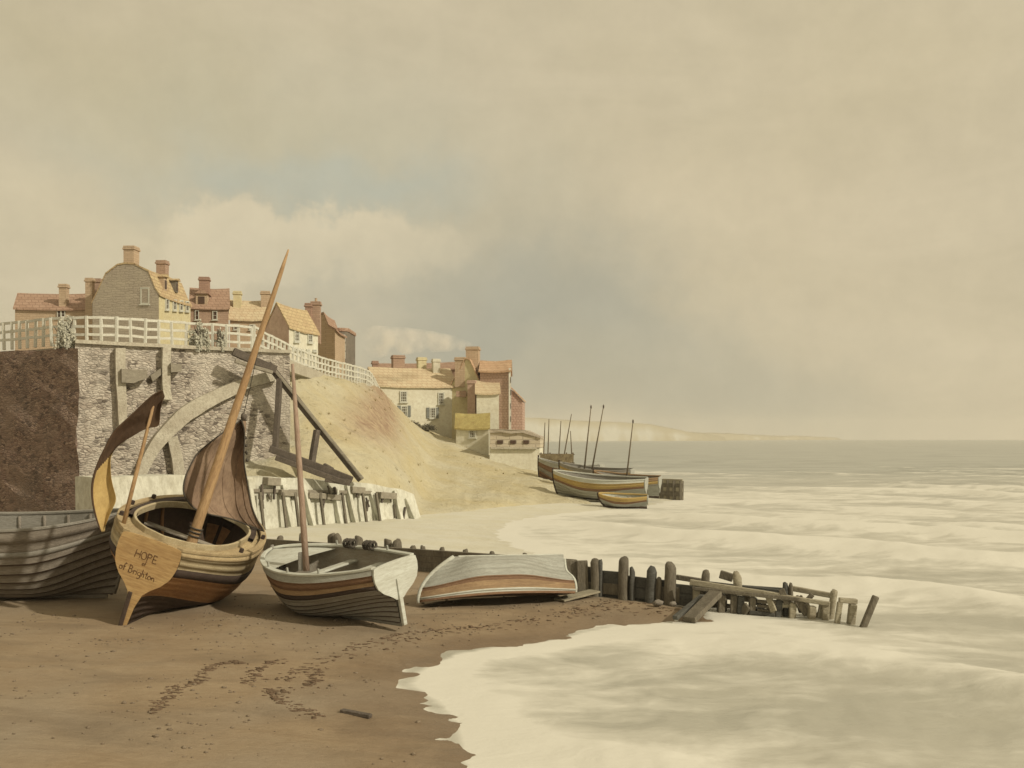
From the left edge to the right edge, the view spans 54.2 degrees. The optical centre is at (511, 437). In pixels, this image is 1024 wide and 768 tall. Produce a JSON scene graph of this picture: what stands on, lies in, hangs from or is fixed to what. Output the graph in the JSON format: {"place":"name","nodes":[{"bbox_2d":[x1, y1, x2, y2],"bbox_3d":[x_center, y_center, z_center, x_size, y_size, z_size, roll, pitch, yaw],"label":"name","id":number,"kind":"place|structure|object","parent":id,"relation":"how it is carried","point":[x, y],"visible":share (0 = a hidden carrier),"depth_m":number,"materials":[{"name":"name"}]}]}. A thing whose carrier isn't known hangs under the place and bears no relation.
{"place":"outdoors","nodes":[
{"label":"outdoors","id":0,"kind":"place"},
{"bbox_2d":[36,348,366,384],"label":"clifftop street","id":1,"kind":"structure","parent":0,"point":[301,370],"depth_m":56.91,"materials":[{"name":"stone"}]},
{"bbox_2d":[13,278,101,349],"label":"cottage","id":2,"kind":"structure","parent":1,"relation":"on","point":[32,306],"depth_m":84.00,"materials":[{"name":"beige brick"}]},
{"bbox_2d":[91,245,191,344],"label":"gambrel house","id":3,"kind":"structure","parent":1,"relation":"on","point":[129,287],"depth_m":80.83,"materials":[{"name":"beige brick"}]},
{"bbox_2d":[139,287,149,304],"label":"window","id":4,"kind":"structure","parent":3,"relation":"in","point":[141,288],"depth_m":80.22,"materials":[{"name":"white wood"}]},
{"bbox_2d":[164,298,170,310],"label":"window","id":5,"kind":"structure","parent":3,"relation":"in","point":[167,302],"depth_m":81.48,"materials":[{"name":"white glass"}]},
{"bbox_2d":[172,299,176,311],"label":"window","id":6,"kind":"structure","parent":3,"relation":"in","point":[174,305],"depth_m":82.89,"materials":[{"name":"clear glass"}]},
{"bbox_2d":[178,300,184,311],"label":"window","id":7,"kind":"structure","parent":3,"relation":"in","point":[180,305],"depth_m":84.17,"materials":[{"name":"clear glass"}]},
{"bbox_2d":[184,301,188,312],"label":"window","id":8,"kind":"structure","parent":3,"relation":"in","point":[186,307],"depth_m":85.35,"materials":[{"name":"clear glass"}]},
{"bbox_2d":[188,319,210,352],"bbox_3d":[-14.574,-4.772,46.687,1.029,1.623,0.759,0,0,25],"label":"pale bush","id":9,"kind":"object","parent":1,"relation":"on","point":[199,337],"visible":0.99,"depth_m":46.58,"materials":[{"name":"plant"}]},
{"bbox_2d":[189,277,229,346],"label":"brown house","id":10,"kind":"structure","parent":1,"relation":"on","point":[209,305],"depth_m":90.47,"materials":[{"name":"brick"}]},
{"bbox_2d":[194,310,198,320],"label":"window","id":11,"kind":"structure","parent":10,"relation":"in","point":[196,311],"depth_m":89.99,"materials":[{"name":"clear glass"}]},
{"bbox_2d":[211,311,217,320],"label":"window","id":12,"kind":"structure","parent":10,"relation":"in","point":[214,313],"depth_m":90.26,"materials":[{"name":"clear glass"}]},
{"bbox_2d":[228,291,270,348],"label":"house","id":13,"kind":"structure","parent":1,"relation":"on","point":[247,313],"depth_m":93.21,"materials":[{"name":"beige tile"}]},
{"bbox_2d":[265,302,319,366],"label":"clifftop house","id":14,"kind":"structure","parent":1,"relation":"on","point":[295,327],"depth_m":77.81,"materials":[{"name":"beige tile"}]},
{"bbox_2d":[293,330,300,342],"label":"window","id":15,"kind":"structure","parent":14,"relation":"in","point":[296,335],"depth_m":76.99,"materials":[{"name":"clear glass"}]},
{"bbox_2d":[307,334,313,343],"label":"window","id":16,"kind":"structure","parent":14,"relation":"in","point":[309,336],"depth_m":79.40,"materials":[{"name":"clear glass"}]},
{"bbox_2d":[304,298,346,377],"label":"narrow house","id":17,"kind":"structure","parent":1,"relation":"on","point":[331,341],"depth_m":86.60,"materials":[{"name":"beige brick"}]},
{"bbox_2d":[337,328,355,378],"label":"bow fronted house","id":18,"kind":"structure","parent":1,"relation":"on","point":[350,334],"depth_m":93.44,"materials":[{"name":"beige paint"}]},
{"bbox_2d":[0,498,712,767],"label":"beach","id":19,"kind":"structure","parent":0,"point":[389,730],"depth_m":18.08,"materials":[{"name":"beige sand"}]},
{"bbox_2d":[0,347,79,511],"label":"bastion","id":20,"kind":"object","parent":19,"relation":"on","point":[39,403],"visible":0.69,"depth_m":44.72,"materials":[{"name":"stone"}]},
{"bbox_2d":[53,315,76,348],"bbox_3d":[-19.590,-4.632,43.951,1.053,1.587,0.755,0,0,0],"label":"pale bush","id":21,"kind":"object","parent":20,"relation":"on","point":[65,339],"visible":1,"depth_m":43.81,"materials":[{"name":"plant"}]},
{"bbox_2d":[0,316,252,349],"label":"railing","id":22,"kind":"object","parent":20,"relation":"on","point":[86,334],"visible":0.92,"depth_m":45.75,"materials":[{"name":"white wood"}]},
{"bbox_2d":[0,508,120,597],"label":"clinker boat","id":23,"kind":"object","parent":19,"relation":"on","point":[57,554],"visible":0.88,"depth_m":24.39,"materials":[{"name":"grey wood"}]},
{"bbox_2d":[74,339,290,475],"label":"sea wall","id":24,"kind":"structure","parent":19,"relation":"on","point":[120,383],"depth_m":45.66,"materials":[{"name":"stone"}]},
{"bbox_2d":[133,370,278,474],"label":"ramp parapet","id":25,"kind":"structure","parent":24,"relation":"attached to","point":[175,422],"depth_m":45.78,"materials":[{"name":"stone"}]},
{"bbox_2d":[215,327,226,351],"bbox_3d":[-13.738,-4.596,47.218,0.515,1.266,0.587,0,0,0],"label":"pale bush","id":26,"kind":"object","parent":24,"relation":"on","point":[221,342],"visible":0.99,"depth_m":47.07,"materials":[{"name":"plant"}]},
{"bbox_2d":[231,348,363,485],"bbox_3d":[-9.988,-0.961,46.841,6.117,6.390,1.886,0,0,-12],"label":"timber frame","id":27,"kind":"object","parent":24,"relation":"attached to","point":[327,472],"visible":0.98,"depth_m":46.80,"materials":[{"name":"wood"}]},
{"bbox_2d":[91,249,288,625],"bbox_3d":[-6.974,-0.269,24.143,3.561,9.120,5.721,20,3,-1],"label":"fishing boat","id":28,"kind":"object","parent":19,"relation":"on","point":[200,540],"visible":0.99,"depth_m":23.39,"materials":[{"name":"orange wood"}]},
{"bbox_2d":[75,474,419,529],"bbox_3d":[-10.829,3.177,45.653,2.470,3.352,17.397,0,0,41],"label":"revetment","id":29,"kind":"object","parent":19,"relation":"on","point":[275,502],"visible":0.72,"depth_m":45.73,"materials":[{"name":"white concrete"}]},
{"bbox_2d":[0,586,646,764],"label":"pebbles","id":30,"kind":"object","parent":19,"relation":"on","point":[245,721],"visible":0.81,"depth_m":19.44,"materials":[{"name":"brown stone"}]},
{"bbox_2d":[260,364,417,625],"bbox_3d":[-4.391,1.226,22.856,4.615,5.912,2.402,-2,9,42],"label":"rowing boat","id":31,"kind":"object","parent":19,"relation":"on","point":[367,580],"visible":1,"depth_m":22.31,"materials":[{"name":"paint"}]},
{"bbox_2d":[340,708,371,718],"bbox_3d":[-2.382,4.203,15.259,0.534,0.083,0.102,0,0,25],"label":"driftwood","id":32,"kind":"object","parent":19,"relation":"on","point":[357,713],"visible":1,"depth_m":15.22,"materials":[{"name":"brown wood"}]},
{"bbox_2d":[148,600,672,718],"bbox_3d":[-1.334,4.162,20.568,4.032,0.285,14.274,0,0,36],"label":"seaweed","id":33,"kind":"object","parent":19,"relation":"on","point":[315,680],"visible":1,"depth_m":17.79,"materials":[{"name":"brown plant"}]},
{"bbox_2d":[416,554,576,602],"bbox_3d":[-0.469,3.505,25.157,4.075,1.150,1.431,2,-12,-23],"label":"upturned boat","id":34,"kind":"object","parent":19,"relation":"on","point":[460,576],"visible":1,"depth_m":24.66,"materials":[{"name":"grey paint"}]},
{"bbox_2d":[263,533,837,619],"bbox_3d":[-1.735,3.894,30.359,22.820,1.612,2.403,0,0,37],"label":"groyne","id":35,"kind":"object","parent":19,"relation":"on","point":[624,582],"visible":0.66,"depth_m":25.62,"materials":[{"name":"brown wood"}]},
{"bbox_2d":[537,455,604,480],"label":"beached boat","id":36,"kind":"object","parent":19,"relation":"on","point":[545,466],"visible":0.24,"depth_m":77.07,"materials":[{"name":"grey paint"}]},
{"bbox_2d":[554,589,599,601],"bbox_3d":[1.686,4.066,25.831,1.254,0.162,0.420,0,0,-38],"label":"pale board","id":37,"kind":"object","parent":19,"relation":"on","point":[577,595],"visible":0.98,"depth_m":25.73,"materials":[{"name":"beige wood"}]},
{"bbox_2d":[592,420,661,498],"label":"beached boat","id":38,"kind":"object","parent":19,"relation":"on","point":[654,485],"visible":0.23,"depth_m":67.69,"materials":[{"name":"grey paint"}]},
{"bbox_2d":[652,599,663,605],"bbox_3d":[3.672,4.146,25.146,0.287,0.177,0.242,0,0,0],"label":"boulder","id":39,"kind":"object","parent":19,"relation":"on","point":[657,602],"visible":1,"depth_m":25.09,"materials":[{"name":"beige stone"}]},
{"bbox_2d":[669,601,676,605],"bbox_3d":[4.019,4.142,25.008,0.189,0.128,0.160,0,0,-37],"label":"boulder","id":40,"kind":"object","parent":19,"relation":"on","point":[673,603],"visible":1,"depth_m":24.95,"materials":[{"name":"beige stone"}]},
{"bbox_2d":[683,590,721,622],"bbox_3d":[4.584,4.042,24.026,0.340,0.595,1.357,0,0,40],"label":"fallen plank","id":41,"kind":"object","parent":19,"relation":"on","point":[702,606],"visible":1,"depth_m":23.90,"materials":[{"name":"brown wood"}]},
{"bbox_2d":[245,368,590,514],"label":"cliff","id":42,"kind":"structure","parent":0,"point":[474,483],"depth_m":60.57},
{"bbox_2d":[253,325,379,387],"bbox_3d":[-11.624,-3.804,67.136,0.579,3.266,37.869,0,0,2],"label":"railing","id":43,"kind":"object","parent":42,"relation":"on","point":[370,379],"visible":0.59,"depth_m":62.90,"materials":[{"name":"white wood"}]},
{"bbox_2d":[290,377,514,486],"bbox_3d":[-17.016,-1.062,91.785,34.812,7.798,91.238,0,0,0],"label":"scrub","id":44,"kind":"object","parent":42,"relation":"on","point":[385,410],"visible":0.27,"depth_m":64.33,"materials":[{"name":"plant"}]},
{"bbox_2d":[365,355,455,437],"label":"white cottage","id":45,"kind":"structure","parent":42,"relation":"on","point":[421,394],"depth_m":98.03,"materials":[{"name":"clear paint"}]},
{"bbox_2d":[400,391,407,402],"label":"window","id":46,"kind":"structure","parent":45,"relation":"in","point":[403,394],"depth_m":96.81,"materials":[{"name":"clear glass"}]},
{"bbox_2d":[400,405,408,417],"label":"window","id":47,"kind":"structure","parent":45,"relation":"in","point":[404,408],"depth_m":96.88,"materials":[{"name":"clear glass"}]},
{"bbox_2d":[429,407,435,418],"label":"window","id":48,"kind":"structure","parent":45,"relation":"in","point":[432,410],"depth_m":97.73,"materials":[{"name":"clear glass"}]},
{"bbox_2d":[438,392,444,404],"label":"window","id":49,"kind":"structure","parent":45,"relation":"in","point":[440,394],"depth_m":98.02,"materials":[{"name":"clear glass"}]},
{"bbox_2d":[378,362,454,376],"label":"back house","id":50,"kind":"structure","parent":42,"relation":"on","point":[451,365],"depth_m":112.54,"materials":[{"name":"orange brick"}]},
{"bbox_2d":[418,423,436,431],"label":"bramble","id":51,"kind":"object","parent":42,"relation":"on","point":[425,426],"visible":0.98,"depth_m":94.82,"materials":[{"name":"green plant"}]},
{"bbox_2d":[450,346,480,439],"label":"yellow gable house","id":52,"kind":"structure","parent":42,"relation":"on","point":[466,377],"depth_m":98.06,"materials":[{"name":"yellow paint"}]},
{"bbox_2d":[454,413,489,455],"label":"yellow roof shed","id":53,"kind":"structure","parent":42,"relation":"on","point":[472,431],"depth_m":90.64,"materials":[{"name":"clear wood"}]},
{"bbox_2d":[467,430,476,438],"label":"window","id":54,"kind":"structure","parent":53,"relation":"in","point":[472,434],"depth_m":90.39,"materials":[{"name":"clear glass"}]},
{"bbox_2d":[475,380,500,454],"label":"white annexe","id":55,"kind":"structure","parent":42,"relation":"on","point":[487,396],"depth_m":93.50,"materials":[{"name":"white paint"}]},
{"bbox_2d":[478,360,511,428],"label":"tile hung house","id":56,"kind":"structure","parent":42,"relation":"on","point":[495,372],"depth_m":96.31,"materials":[{"name":"paint"}]},
{"bbox_2d":[489,429,543,470],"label":"quay building","id":57,"kind":"structure","parent":42,"relation":"on","point":[522,449],"depth_m":85.92,"materials":[{"name":"paint"}]},
{"bbox_2d":[511,387,525,429],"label":"lean to","id":58,"kind":"object","parent":42,"relation":"on","point":[518,401],"visible":0.75,"depth_m":97.50,"materials":[{"name":"brick"}]},
{"bbox_2d":[539,452,574,463],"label":"net frame","id":59,"kind":"object","parent":42,"relation":"on","point":[568,458],"visible":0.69,"depth_m":79.78,"materials":[{"name":"wood"}]},
{"bbox_2d":[543,425,544,452],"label":"pole","id":60,"kind":"object","parent":59,"relation":"attached to","point":[544,439],"visible":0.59,"depth_m":80.97,"materials":[{"name":"wood"}]},
{"bbox_2d":[547,422,548,453],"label":"pole","id":61,"kind":"object","parent":59,"relation":"attached to","point":[548,440],"visible":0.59,"depth_m":80.97,"materials":[{"name":"brown wood"}]},
{"bbox_2d":[558,423,560,451],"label":"pole","id":62,"kind":"object","parent":59,"relation":"attached to","point":[559,437],"visible":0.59,"depth_m":80.97,"materials":[{"name":"wood"}]},
{"bbox_2d":[564,414,571,453],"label":"pole","id":63,"kind":"object","parent":59,"relation":"attached to","point":[567,436],"visible":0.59,"depth_m":80.97,"materials":[{"name":"wood"}]},
{"bbox_2d":[558,404,634,473],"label":"beached boat","id":64,"kind":"object","parent":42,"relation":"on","point":[584,468],"visible":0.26,"depth_m":72.01,"materials":[{"name":"grey paint"}]},
{"bbox_2d":[0,0,1023,439],"label":"sky","id":65,"kind":"structure","parent":0,"point":[750,217],"materials":[{"name":"beige"}]},
{"bbox_2d":[552,468,647,499],"bbox_3d":[5.641,3.104,65.388,6.366,1.943,2.378,3,7,18],"label":"beached boat","id":66,"kind":"object","parent":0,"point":[588,486],"visible":0.88,"depth_m":64.80,"materials":[{"name":"grey paint"}]},
{"bbox_2d":[525,418,727,440],"bbox_3d":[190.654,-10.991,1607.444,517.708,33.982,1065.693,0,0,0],"label":"headland","id":67,"kind":"structure","parent":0,"point":[615,431],"depth_m":1410.23,"materials":[{"name":"beige stone"}]},
{"bbox_2d":[396,440,1023,767],"bbox_3d":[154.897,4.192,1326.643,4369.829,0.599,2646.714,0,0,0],"label":"sea","id":68,"kind":"structure","parent":0,"point":[923,540],"depth_m":21.81,"materials":[{"name":"liquid"}]},
{"bbox_2d":[597,492,648,508],"bbox_3d":[6.812,3.868,61.717,3.164,0.965,1.279,1,12,11],"label":"dinghy","id":69,"kind":"object","parent":68,"relation":"on","point":[622,500],"visible":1,"depth_m":61.48,"materials":[{"name":"grey paint"}]},
{"bbox_2d":[659,479,683,499],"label":"breakwater","id":70,"kind":"object","parent":68,"relation":"in","point":[671,489],"visible":0.36,"depth_m":70.20,"materials":[{"name":"brown wood"}]},
{"bbox_2d":[672,594,703,619],"bbox_3d":[4.283,4.077,24.175,0.140,0.377,1.738,0,0,32],"label":"fallen plank","id":71,"kind":"object","parent":68,"relation":"on","point":[680,613],"visible":0.83,"depth_m":23.96,"materials":[{"name":"grey wood"}]},
{"bbox_2d":[834,597,857,624],"bbox_3d":[7.867,4.163,23.600,0.556,0.796,0.200,0,0,0],"label":"broken frame","id":72,"kind":"object","parent":68,"relation":"in","point":[852,610],"visible":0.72,"depth_m":23.53,"materials":[{"name":"beige wood"}]},
{"bbox_2d":[859,595,878,626],"bbox_3d":[8.277,4.072,23.200,0.443,0.843,0.160,0,0,0],"label":"leaning post","id":73,"kind":"object","parent":68,"relation":"in","point":[870,609],"visible":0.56,"depth_m":23.12,"materials":[{"name":"brown wood"}]},
{"bbox_2d":[691,432,840,439],"bbox_3d":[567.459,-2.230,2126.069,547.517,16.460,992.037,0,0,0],"label":"headland","id":74,"kind":"structure","parent":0,"point":[729,436],"depth_m":2052.25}
]}

